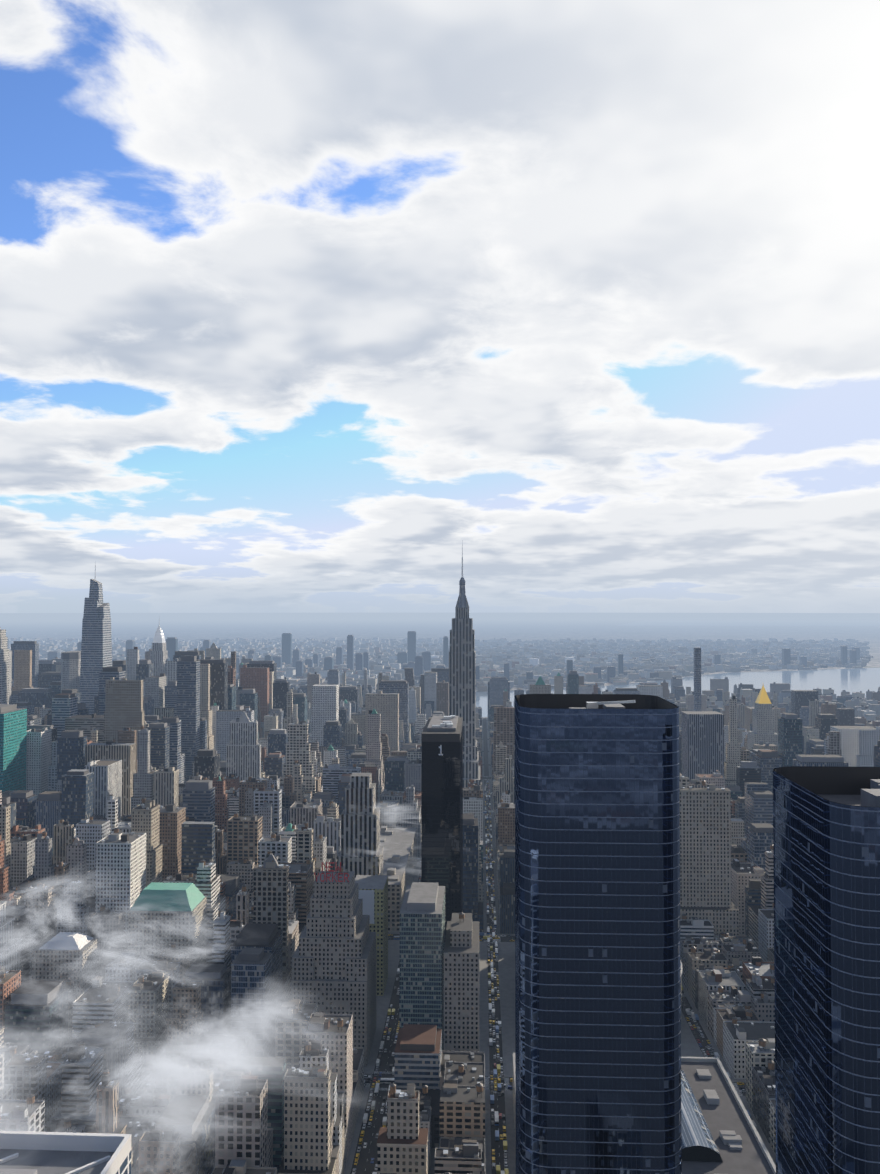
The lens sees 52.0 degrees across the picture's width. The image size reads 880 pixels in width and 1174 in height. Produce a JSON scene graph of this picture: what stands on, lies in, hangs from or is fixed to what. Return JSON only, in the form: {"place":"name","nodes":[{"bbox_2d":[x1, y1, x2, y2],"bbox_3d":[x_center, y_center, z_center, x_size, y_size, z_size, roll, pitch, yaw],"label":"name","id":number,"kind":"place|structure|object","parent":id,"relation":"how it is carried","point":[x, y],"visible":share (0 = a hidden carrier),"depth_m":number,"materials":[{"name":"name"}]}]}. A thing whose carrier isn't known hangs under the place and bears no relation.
{"place":"outdoors","nodes":[
{"label":"outdoors","id":0,"kind":"place"},
{"bbox_2d":[1,1000,113,1081],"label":"cloud","id":1,"kind":"structure","parent":0,"point":[56,1042],"depth_m":537.40,"materials":[{"name":"white"}]},
{"bbox_2d":[0,959,120,1173],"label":"cloud","id":2,"kind":"structure","parent":0,"point":[29,1081],"depth_m":229.04,"materials":[{"name":"white"}]},
{"bbox_2d":[0,949,186,1173],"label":"cloud","id":3,"kind":"structure","parent":0,"point":[42,1057],"depth_m":228.13,"materials":[{"name":"white"}]},
{"bbox_2d":[0,864,191,1048],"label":"cloud","id":4,"kind":"structure","parent":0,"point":[80,927],"depth_m":656.62,"materials":[{"name":"white"}]},
{"bbox_2d":[0,1002,196,1131],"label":"cloud","id":5,"kind":"structure","parent":0,"point":[79,1098],"depth_m":457.31,"materials":[{"name":"white"}]},
{"bbox_2d":[0,956,202,1121],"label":"cloud","id":6,"kind":"structure","parent":0,"point":[77,1025],"depth_m":259.08,"materials":[{"name":"white"}]},
{"bbox_2d":[0,862,204,990],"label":"cloud","id":7,"kind":"structure","parent":0,"point":[80,921],"depth_m":669.83,"materials":[{"name":"white"}]},
{"bbox_2d":[0,993,204,1127],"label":"cloud","id":8,"kind":"structure","parent":0,"point":[74,1052],"depth_m":254.48,"materials":[{"name":"white"}]},
{"bbox_2d":[1,915,203,1139],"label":"cloud","id":9,"kind":"structure","parent":0,"point":[124,1025],"depth_m":509.74,"materials":[{"name":"white"}]},
{"bbox_2d":[0,856,212,982],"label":"cloud","id":10,"kind":"structure","parent":0,"point":[83,914],"depth_m":673.59,"materials":[{"name":"white"}]},
{"bbox_2d":[0,982,224,1160],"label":"cloud","id":11,"kind":"structure","parent":0,"point":[96,1088],"depth_m":454.65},
{"bbox_2d":[3,885,238,1130],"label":"cloud","id":12,"kind":"structure","parent":0,"point":[93,984],"depth_m":553.61,"materials":[{"name":"white"}]},
{"bbox_2d":[7,890,235,1063],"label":"cloud","id":13,"kind":"structure","parent":0,"point":[117,965],"depth_m":616.13,"materials":[{"name":"white"}]},
{"bbox_2d":[0,937,259,1130],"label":"cloud","id":14,"kind":"structure","parent":0,"point":[110,1052],"depth_m":452.06,"materials":[{"name":"white"}]},
{"bbox_2d":[66,946,201,981],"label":"cloud","id":15,"kind":"structure","parent":0,"point":[141,961],"depth_m":276.35,"materials":[{"name":"white"}]},
{"bbox_2d":[0,1037,270,1150],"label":"cloud","id":16,"kind":"structure","parent":0,"point":[149,1098],"depth_m":455.74,"materials":[{"name":"white"}]},
{"bbox_2d":[3,1070,268,1173],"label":"cloud","id":17,"kind":"structure","parent":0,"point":[184,1123],"depth_m":462.83,"materials":[{"name":"white"}]},
{"bbox_2d":[1,909,312,1028],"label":"cloud","id":18,"kind":"structure","parent":0,"point":[198,951],"depth_m":632.07,"materials":[{"name":"white"}]},
{"bbox_2d":[0,1007,319,1134],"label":"cloud","id":19,"kind":"structure","parent":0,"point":[176,1067],"depth_m":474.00,"materials":[{"name":"white"}]},
{"bbox_2d":[48,899,279,1066],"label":"cloud","id":20,"kind":"structure","parent":0,"point":[166,964],"depth_m":594.54,"materials":[{"name":"white"}]},
{"bbox_2d":[42,1027,292,1169],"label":"cloud","id":21,"kind":"structure","parent":0,"point":[191,1077],"depth_m":436.71,"materials":[{"name":"white"}]},
{"bbox_2d":[10,937,360,1172],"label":"cloud","id":22,"kind":"structure","parent":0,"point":[171,1062],"depth_m":485.65,"materials":[{"name":"white"}]},
{"bbox_2d":[78,956,313,1102],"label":"cloud","id":23,"kind":"structure","parent":0,"point":[272,994],"depth_m":522.12,"materials":[{"name":"white"}]},
{"bbox_2d":[105,1068,329,1128],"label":"cloud","id":24,"kind":"structure","parent":0,"point":[224,1092],"depth_m":428.75,"materials":[{"name":"white"}]},
{"bbox_2d":[89,949,354,1120],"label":"cloud","id":25,"kind":"structure","parent":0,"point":[275,1011],"depth_m":508.49,"materials":[{"name":"white"}]},
{"bbox_2d":[382,811,415,824],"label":"smoke","id":26,"kind":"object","parent":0,"point":[398,816],"depth_m":895.84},
{"bbox_2d":[0,613,879,692],"bbox_3d":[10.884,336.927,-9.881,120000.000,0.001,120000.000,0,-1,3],"label":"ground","id":27,"kind":"structure","parent":0,"point":[511,627],"depth_m":15200.56,"materials":[{"name":"grey"}]},
{"bbox_2d":[7,631,872,692],"bbox_3d":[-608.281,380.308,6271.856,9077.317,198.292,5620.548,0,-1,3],"label":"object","id":28,"kind":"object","parent":27,"relation":"on","point":[322,658],"visible":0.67,"depth_m":5505.85,"materials":[{"name":"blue concrete"}]},
{"bbox_2d":[0,543,879,1173],"bbox_3d":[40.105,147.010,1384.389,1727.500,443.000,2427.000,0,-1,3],"label":"skyscrapers","id":29,"kind":"structure","parent":27,"relation":"on","point":[608,1079],"depth_m":302.50,"materials":[{"name":"blue glass"}]},
{"bbox_2d":[0,725,774,1173],"bbox_3d":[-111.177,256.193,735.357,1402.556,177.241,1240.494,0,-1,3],"label":"water tanks","id":30,"kind":"object","parent":29,"relation":"on","point":[340,1023],"visible":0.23,"depth_m":697.02,"materials":[{"name":"brown wood"}]},
{"bbox_2d":[11,641,879,750],"bbox_3d":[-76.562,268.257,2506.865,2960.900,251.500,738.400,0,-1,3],"label":"city","id":31,"kind":"object","parent":27,"relation":"on","point":[436,691],"visible":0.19,"depth_m":2358.73,"materials":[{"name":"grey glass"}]},
{"bbox_2d":[0,0,879,612],"label":"sky","id":32,"kind":"structure","parent":0,"point":[305,305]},
{"bbox_2d":[142,717,745,1173],"bbox_3d":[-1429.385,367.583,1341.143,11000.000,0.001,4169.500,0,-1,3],"label":"manhattan roads","id":33,"kind":"structure","parent":0,"point":[366,1165],"depth_m":671.68,"materials":[{"name":"grey asphalt"}]},
{"bbox_2d":[0,783,775,1173],"bbox_3d":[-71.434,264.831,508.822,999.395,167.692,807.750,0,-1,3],"label":"city","id":34,"kind":"object","parent":33,"relation":"on","point":[302,1129],"visible":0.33,"depth_m":666.84,"materials":[{"name":"grey concrete"}]},
{"bbox_2d":[61,718,775,1173],"bbox_3d":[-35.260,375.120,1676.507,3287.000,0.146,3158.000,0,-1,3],"label":"sidewalks","id":35,"kind":"structure","parent":33,"relation":"on","point":[689,1046],"depth_m":727.61,"materials":[{"name":"grey concrete"}]},
{"bbox_2d":[0,667,879,934],"bbox_3d":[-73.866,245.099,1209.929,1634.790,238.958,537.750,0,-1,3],"label":"city","id":36,"kind":"object","parent":33,"relation":"on","point":[81,767],"visible":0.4,"depth_m":1189.13,"materials":[{"name":"grey concrete"}]},
{"bbox_2d":[9,647,875,800],"bbox_3d":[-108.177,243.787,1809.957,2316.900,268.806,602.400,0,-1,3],"label":"city","id":37,"kind":"object","parent":33,"relation":"on","point":[201,697],"visible":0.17,"depth_m":1729.13,"materials":[{"name":"grey concrete"}]},
{"bbox_2d":[142,782,745,1173],"bbox_3d":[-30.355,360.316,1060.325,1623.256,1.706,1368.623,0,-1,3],"label":"cars","id":38,"kind":"object","parent":33,"relation":"on","point":[500,1079],"visible":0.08,"depth_m":694.32,"materials":[{"name":"paint"}]},
{"bbox_2d":[151,779,742,1169],"bbox_3d":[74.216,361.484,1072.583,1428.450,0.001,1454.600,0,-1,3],"label":"road markings","id":39,"kind":"object","parent":33,"relation":"on","point":[495,1042],"visible":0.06,"depth_m":639.22,"materials":[{"name":"white paint"}]},
{"bbox_2d":[363,781,756,1173],"bbox_3d":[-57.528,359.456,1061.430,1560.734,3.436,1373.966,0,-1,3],"label":"cars","id":40,"kind":"object","parent":33,"relation":"on","point":[498,1069],"visible":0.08,"depth_m":692.52,"materials":[{"name":"paint"}]},
{"bbox_2d":[639,676,879,706],"bbox_3d":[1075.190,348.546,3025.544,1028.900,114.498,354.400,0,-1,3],"label":"city","id":41,"kind":"object","parent":33,"relation":"on","point":[719,686],"visible":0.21,"depth_m":2929.49,"materials":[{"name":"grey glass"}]},
{"bbox_2d":[476,620,879,716],"bbox_3d":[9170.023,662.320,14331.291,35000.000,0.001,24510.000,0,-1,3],"label":"river","id":42,"kind":"structure","parent":0,"point":[863,680],"depth_m":4345.20,"materials":[{"name":"blue liquid"}]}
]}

